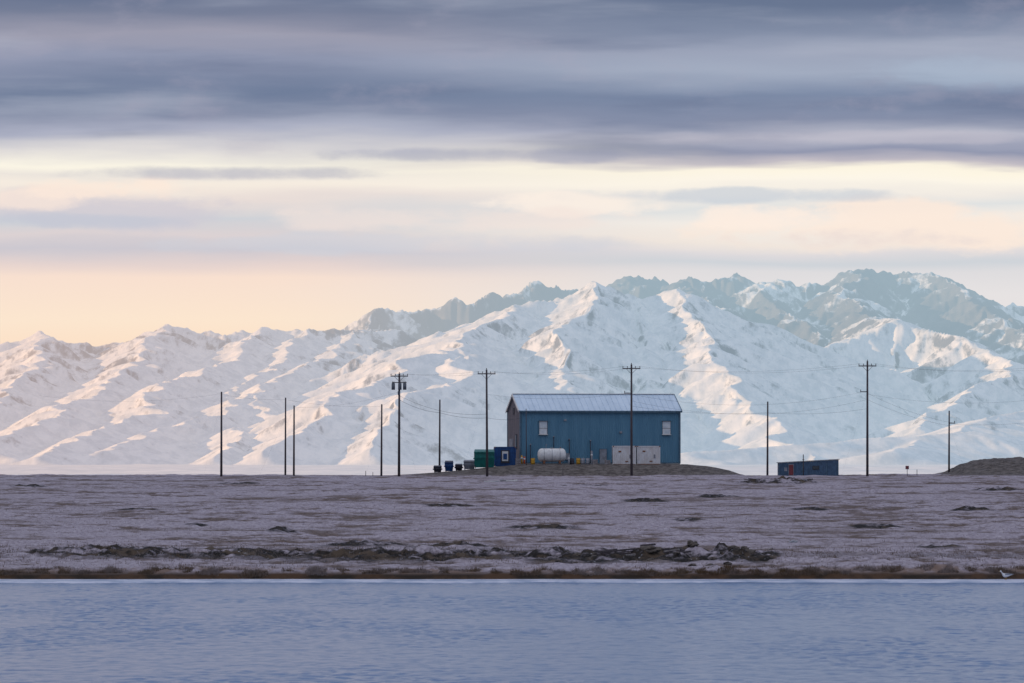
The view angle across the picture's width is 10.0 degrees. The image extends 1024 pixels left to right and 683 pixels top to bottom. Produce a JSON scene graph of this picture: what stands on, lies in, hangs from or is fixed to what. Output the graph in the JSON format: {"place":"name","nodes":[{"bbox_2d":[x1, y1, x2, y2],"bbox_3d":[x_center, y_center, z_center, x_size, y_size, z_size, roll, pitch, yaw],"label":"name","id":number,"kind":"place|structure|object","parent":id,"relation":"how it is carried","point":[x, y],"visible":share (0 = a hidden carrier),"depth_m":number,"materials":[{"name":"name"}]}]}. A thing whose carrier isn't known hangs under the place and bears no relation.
{"place":"outdoors","nodes":[
{"label":"outdoors","id":0,"kind":"place"},
{"bbox_2d":[0,466,954,474],"bbox_3d":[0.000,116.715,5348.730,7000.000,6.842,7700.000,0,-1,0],"label":"snow plain","id":1,"kind":"structure","parent":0,"point":[279,470],"depth_m":4488.34,"materials":[{"name":"white snow"}]},
{"bbox_2d":[0,268,1023,465],"bbox_3d":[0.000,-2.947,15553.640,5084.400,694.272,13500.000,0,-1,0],"label":"mountains","id":2,"kind":"structure","parent":0,"point":[733,329],"depth_m":13888.32,"materials":[{"name":"white snow"}]},
{"bbox_2d":[0,582,1023,682],"bbox_3d":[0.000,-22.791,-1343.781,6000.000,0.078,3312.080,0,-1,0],"label":"lake water","id":3,"kind":"structure","parent":0,"point":[522,632],"depth_m":211.92,"materials":[{"name":"blue liquid"}]},
{"bbox_2d":[0,579,1023,582],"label":"shore ice","id":4,"kind":"structure","parent":3,"relation":"on","point":[507,580],"depth_m":306.80,"materials":[{"name":"white ice"}]},
{"bbox_2d":[999,570,1011,579],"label":"gull","id":5,"kind":"object","parent":4,"relation":"on","point":[1005,574],"visible":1,"depth_m":308.92,"materials":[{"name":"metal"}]},
{"bbox_2d":[0,457,1023,578],"bbox_3d":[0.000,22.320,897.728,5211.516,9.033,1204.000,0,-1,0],"label":"tundra ground","id":6,"kind":"structure","parent":0,"point":[594,490],"depth_m":458.28,"materials":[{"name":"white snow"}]},
{"bbox_2d":[220,392,222,475],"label":"utility pole","id":7,"kind":"object","parent":6,"relation":"on","point":[221,466],"visible":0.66,"depth_m":802.79,"materials":[{"name":"brown wood"}]},
{"bbox_2d":[284,398,285,474],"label":"utility pole","id":8,"kind":"object","parent":6,"relation":"on","point":[285,442],"visible":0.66,"depth_m":805.79,"materials":[{"name":"brown wood"}]},
{"bbox_2d":[293,405,294,475],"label":"utility pole","id":9,"kind":"object","parent":6,"relation":"on","point":[293,440],"visible":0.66,"depth_m":814.79,"materials":[{"name":"brown wood"}]},
{"bbox_2d":[380,404,381,475],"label":"utility pole","id":10,"kind":"object","parent":6,"relation":"on","point":[381,445],"visible":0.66,"depth_m":807.77,"materials":[{"name":"brown wood"}]},
{"bbox_2d":[391,372,407,475],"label":"utility pole","id":11,"kind":"object","parent":6,"relation":"on","point":[399,382],"visible":0.97,"depth_m":799.74,"materials":[{"name":"brown wood"}]},
{"bbox_2d":[433,465,441,472],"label":"dumpster","id":12,"kind":"object","parent":6,"relation":"on","point":[437,468],"visible":1,"depth_m":811.88,"materials":[{"name":"metal"}]},
{"bbox_2d":[439,400,440,464],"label":"utility pole","id":13,"kind":"object","parent":6,"relation":"on","point":[440,432],"visible":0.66,"depth_m":821.84,"materials":[{"name":"brown wood"}]},
{"bbox_2d":[444,461,453,471],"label":"dumpster","id":14,"kind":"object","parent":6,"relation":"on","point":[448,466],"visible":1,"depth_m":814.93,"materials":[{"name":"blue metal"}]},
{"bbox_2d":[454,464,462,470],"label":"dumpster","id":15,"kind":"object","parent":6,"relation":"on","point":[458,467],"visible":1,"depth_m":815.45,"materials":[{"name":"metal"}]},
{"bbox_2d":[463,460,474,469],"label":"dumpster","id":16,"kind":"object","parent":6,"relation":"on","point":[468,464],"visible":1,"depth_m":812.90,"materials":[{"name":"grey metal"}]},
{"bbox_2d":[473,449,494,467],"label":"dumpster","id":17,"kind":"object","parent":6,"relation":"on","point":[479,458],"visible":0.98,"depth_m":811.47,"materials":[{"name":"green metal"}]},
{"bbox_2d":[478,368,495,476],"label":"utility pole","id":18,"kind":"object","parent":6,"relation":"on","point":[486,373],"visible":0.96,"depth_m":799.84,"materials":[{"name":"brown wood"}]},
{"bbox_2d":[54,364,1021,472],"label":"power line","id":19,"kind":"object","parent":18,"relation":"attached to","point":[634,401],"visible":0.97,"depth_m":799.96,"materials":[{"name":"black metal"}]},
{"bbox_2d":[484,479,516,481],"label":"snow patch","id":20,"kind":"object","parent":6,"relation":"on","point":[501,480],"visible":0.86,"depth_m":731.67,"materials":[{"name":"white snow"}]},
{"bbox_2d":[494,447,515,465],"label":"shipping container","id":21,"kind":"object","parent":6,"relation":"on","point":[504,456],"visible":0.99,"depth_m":815.40,"materials":[{"name":"blue metal"}]},
{"bbox_2d":[526,417,526,464],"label":"utility pole","id":22,"kind":"object","parent":6,"relation":"on","point":[526,440],"visible":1,"depth_m":810.35,"materials":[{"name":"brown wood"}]},
{"bbox_2d":[537,444,565,464],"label":"storage tank","id":23,"kind":"object","parent":6,"relation":"on","point":[544,455],"visible":1,"depth_m":812.70,"materials":[{"name":"white metal"}]},
{"bbox_2d":[505,393,681,463],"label":"metal warehouse","id":24,"kind":"structure","parent":6,"relation":"on","point":[577,425],"depth_m":820.01,"materials":[{"name":"blue metal"}]},
{"bbox_2d":[539,420,547,434],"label":"window","id":25,"kind":"structure","parent":24,"relation":"in","point":[543,424],"depth_m":818.11,"materials":[{"name":"white glass"}]},
{"bbox_2d":[599,449,606,463],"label":"side door","id":26,"kind":"structure","parent":24,"relation":"in","point":[602,452],"depth_m":819.30,"materials":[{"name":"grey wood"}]},
{"bbox_2d":[662,421,670,434],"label":"window","id":27,"kind":"structure","parent":24,"relation":"in","point":[666,425],"depth_m":820.71,"materials":[{"name":"white glass"}]},
{"bbox_2d":[612,446,635,464],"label":"shipping container","id":28,"kind":"object","parent":6,"relation":"on","point":[620,455],"visible":0.96,"depth_m":812.92,"materials":[{"name":"white metal"}]},
{"bbox_2d":[623,363,639,475],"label":"utility pole","id":29,"kind":"object","parent":6,"relation":"on","point":[631,437],"visible":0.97,"depth_m":797.84,"materials":[{"name":"brown wood"}]},
{"bbox_2d":[594,543,690,555],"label":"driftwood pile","id":30,"kind":"object","parent":6,"relation":"on","point":[624,551],"visible":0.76,"depth_m":337.11,"materials":[{"name":"brown wood"}]},
{"bbox_2d":[636,446,659,464],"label":"shipping container","id":31,"kind":"object","parent":6,"relation":"on","point":[647,454],"visible":1,"depth_m":813.20,"materials":[{"name":"white metal"}]},
{"bbox_2d":[640,545,661,553],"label":"boulder","id":32,"kind":"object","parent":6,"relation":"on","point":[651,549],"visible":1,"depth_m":336.52,"materials":[{"name":"grey stone"}]},
{"bbox_2d":[686,540,698,547],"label":"boulder","id":33,"kind":"object","parent":6,"relation":"on","point":[690,543],"visible":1,"depth_m":339.34,"materials":[{"name":"grey stone"}]},
{"bbox_2d":[728,545,739,550],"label":"boulder","id":34,"kind":"object","parent":6,"relation":"on","point":[732,547],"visible":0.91,"depth_m":340.84,"materials":[{"name":"grey stone"}]},
{"bbox_2d":[746,549,755,553],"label":"boulder","id":35,"kind":"object","parent":6,"relation":"on","point":[750,551],"visible":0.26,"depth_m":343.33,"materials":[{"name":"grey stone"}]},
{"bbox_2d":[766,402,768,475],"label":"utility pole","id":36,"kind":"object","parent":6,"relation":"on","point":[767,471],"visible":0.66,"depth_m":805.79,"materials":[{"name":"brown wood"}]},
{"bbox_2d":[776,459,839,475],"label":"storage shed","id":37,"kind":"structure","parent":6,"relation":"on","point":[829,467],"depth_m":811.78,"materials":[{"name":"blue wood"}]},
{"bbox_2d":[859,360,875,475],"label":"utility pole","id":38,"kind":"object","parent":6,"relation":"on","point":[867,445],"visible":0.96,"depth_m":797.85,"materials":[{"name":"brown wood"}]},
{"bbox_2d":[948,411,954,472],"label":"utility pole","id":39,"kind":"object","parent":6,"relation":"on","point":[949,423],"visible":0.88,"depth_m":805.79,"materials":[{"name":"brown wood"}]},
{"bbox_2d":[0,0,1023,346],"label":"sky","id":40,"kind":"structure","parent":0,"point":[223,167],"materials":[{"name":"grey"}]}
]}

